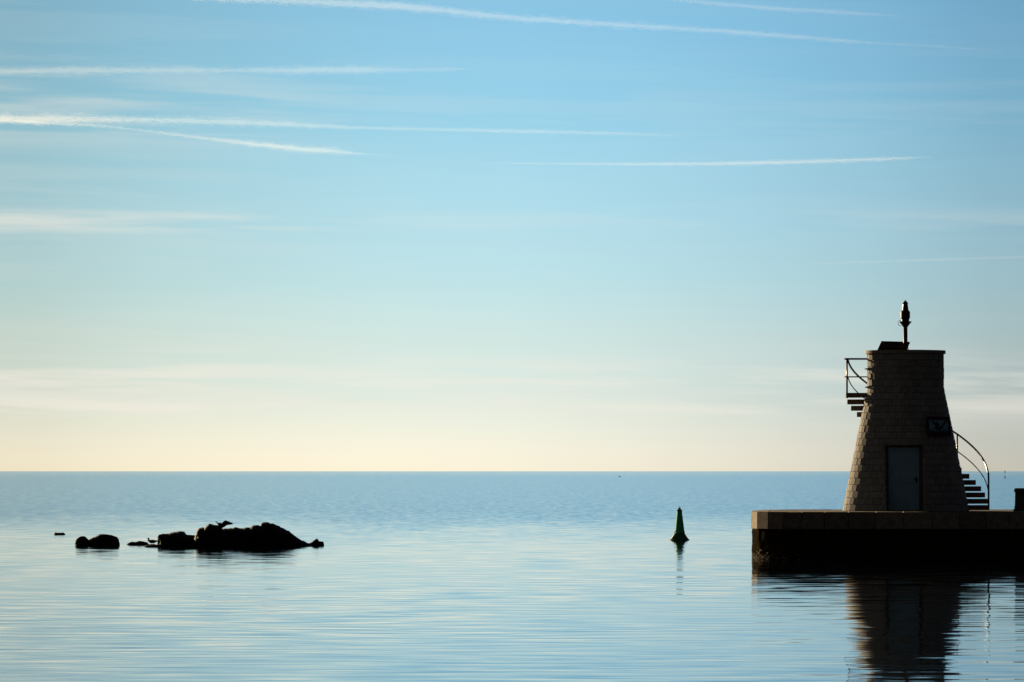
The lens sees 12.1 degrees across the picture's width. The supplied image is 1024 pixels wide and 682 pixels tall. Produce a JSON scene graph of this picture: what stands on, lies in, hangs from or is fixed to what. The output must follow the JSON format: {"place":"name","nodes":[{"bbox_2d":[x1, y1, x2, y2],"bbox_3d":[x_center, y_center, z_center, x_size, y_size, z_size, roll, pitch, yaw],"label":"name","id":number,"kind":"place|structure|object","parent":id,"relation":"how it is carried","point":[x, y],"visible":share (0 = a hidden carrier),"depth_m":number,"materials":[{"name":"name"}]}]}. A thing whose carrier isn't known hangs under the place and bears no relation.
{"place":"outdoors","nodes":[
{"label":"outdoors","id":0,"kind":"place"},
{"bbox_2d":[0,471,1023,681],"bbox_3d":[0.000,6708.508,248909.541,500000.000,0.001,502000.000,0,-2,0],"label":"sea","id":1,"kind":"structure","parent":0,"point":[499,576],"depth_m":111.96,"materials":[{"name":"blue liquid"}]},
{"bbox_2d":[75,536,88,545],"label":"rock","id":2,"kind":"object","parent":1,"relation":"on","point":[82,541],"visible":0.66,"depth_m":174.86,"materials":[{"name":"black stone"}]},
{"bbox_2d":[88,534,119,545],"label":"rock","id":3,"kind":"object","parent":1,"relation":"in","point":[104,540],"visible":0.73,"depth_m":174.84,"materials":[{"name":"black stone"}]},
{"bbox_2d":[126,541,148,544],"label":"rock","id":4,"kind":"object","parent":1,"relation":"on","point":[139,543],"visible":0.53,"depth_m":177.34,"materials":[{"name":"black stone"}]},
{"bbox_2d":[147,538,156,542],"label":"floating bird","id":5,"kind":"object","parent":1,"relation":"on","point":[151,541],"visible":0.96,"depth_m":179.78},
{"bbox_2d":[144,544,163,546],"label":"rock","id":6,"kind":"object","parent":1,"relation":"in","point":[159,545],"visible":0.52,"depth_m":172.01,"materials":[{"name":"black stone"}]},
{"bbox_2d":[157,531,194,545],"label":"rock","id":7,"kind":"object","parent":1,"relation":"on","point":[179,538],"visible":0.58,"depth_m":173.46,"materials":[{"name":"black stone"}]},
{"bbox_2d":[193,524,230,546],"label":"rock","id":8,"kind":"object","parent":1,"relation":"on","point":[210,535],"visible":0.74,"depth_m":172.12,"materials":[{"name":"black stone"}]},
{"bbox_2d":[215,520,232,527],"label":"standing bird","id":9,"kind":"object","parent":8,"relation":"on","point":[224,524],"visible":1,"depth_m":172.83},
{"bbox_2d":[223,525,267,546],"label":"rock","id":10,"kind":"object","parent":1,"relation":"in","point":[254,536],"visible":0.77,"depth_m":172.95,"materials":[{"name":"black stone"}]},
{"bbox_2d":[260,522,311,545],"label":"rock","id":11,"kind":"object","parent":1,"relation":"on","point":[277,535],"visible":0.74,"depth_m":173.45,"materials":[{"name":"black stone"}]},
{"bbox_2d":[309,539,323,545],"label":"rock","id":12,"kind":"object","parent":1,"relation":"in","point":[316,542],"visible":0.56,"depth_m":174.63,"materials":[{"name":"black stone"}]},
{"bbox_2d":[669,506,688,539],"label":"channel buoy","id":13,"kind":"object","parent":1,"relation":"on","point":[679,533],"visible":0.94,"depth_m":188.91,"materials":[{"name":"green paint"}]},
{"bbox_2d":[751,509,1023,559],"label":"stone pier","id":14,"kind":"structure","parent":1,"relation":"in","point":[832,534],"depth_m":146.92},
{"bbox_2d":[0,0,1023,470],"label":"sky","id":15,"kind":"structure","parent":0,"point":[236,235],"materials":[{"name":"blue"}]},
{"bbox_2d":[842,350,989,510],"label":"beacon tower","id":16,"kind":"structure","parent":0,"point":[902,461],"depth_m":150.21,"materials":[{"name":"stone"}]},
{"bbox_2d":[878,341,909,349],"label":"solar panel","id":17,"kind":"object","parent":16,"relation":"attached to","point":[890,345],"visible":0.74,"depth_m":151.51,"materials":[{"name":"glass"}]},
{"bbox_2d":[888,447,918,509],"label":"door","id":18,"kind":"structure","parent":16,"relation":"in","point":[903,462],"depth_m":150.05,"materials":[{"name":"paint"}]},
{"bbox_2d":[898,300,911,349],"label":"beacon lantern","id":19,"kind":"object","parent":16,"relation":"on","point":[905,322],"visible":1,"depth_m":151.40,"materials":[{"name":"black paint"}]},
{"bbox_2d":[926,417,950,436],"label":"warning sign","id":20,"kind":"object","parent":16,"relation":"attached to","point":[938,426],"visible":1,"depth_m":150.16,"materials":[{"name":"metal"}]},
{"bbox_2d":[1013,488,1023,510],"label":"bollard","id":21,"kind":"object","parent":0,"point":[1019,499],"visible":1,"depth_m":149.84,"materials":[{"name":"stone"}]}
]}

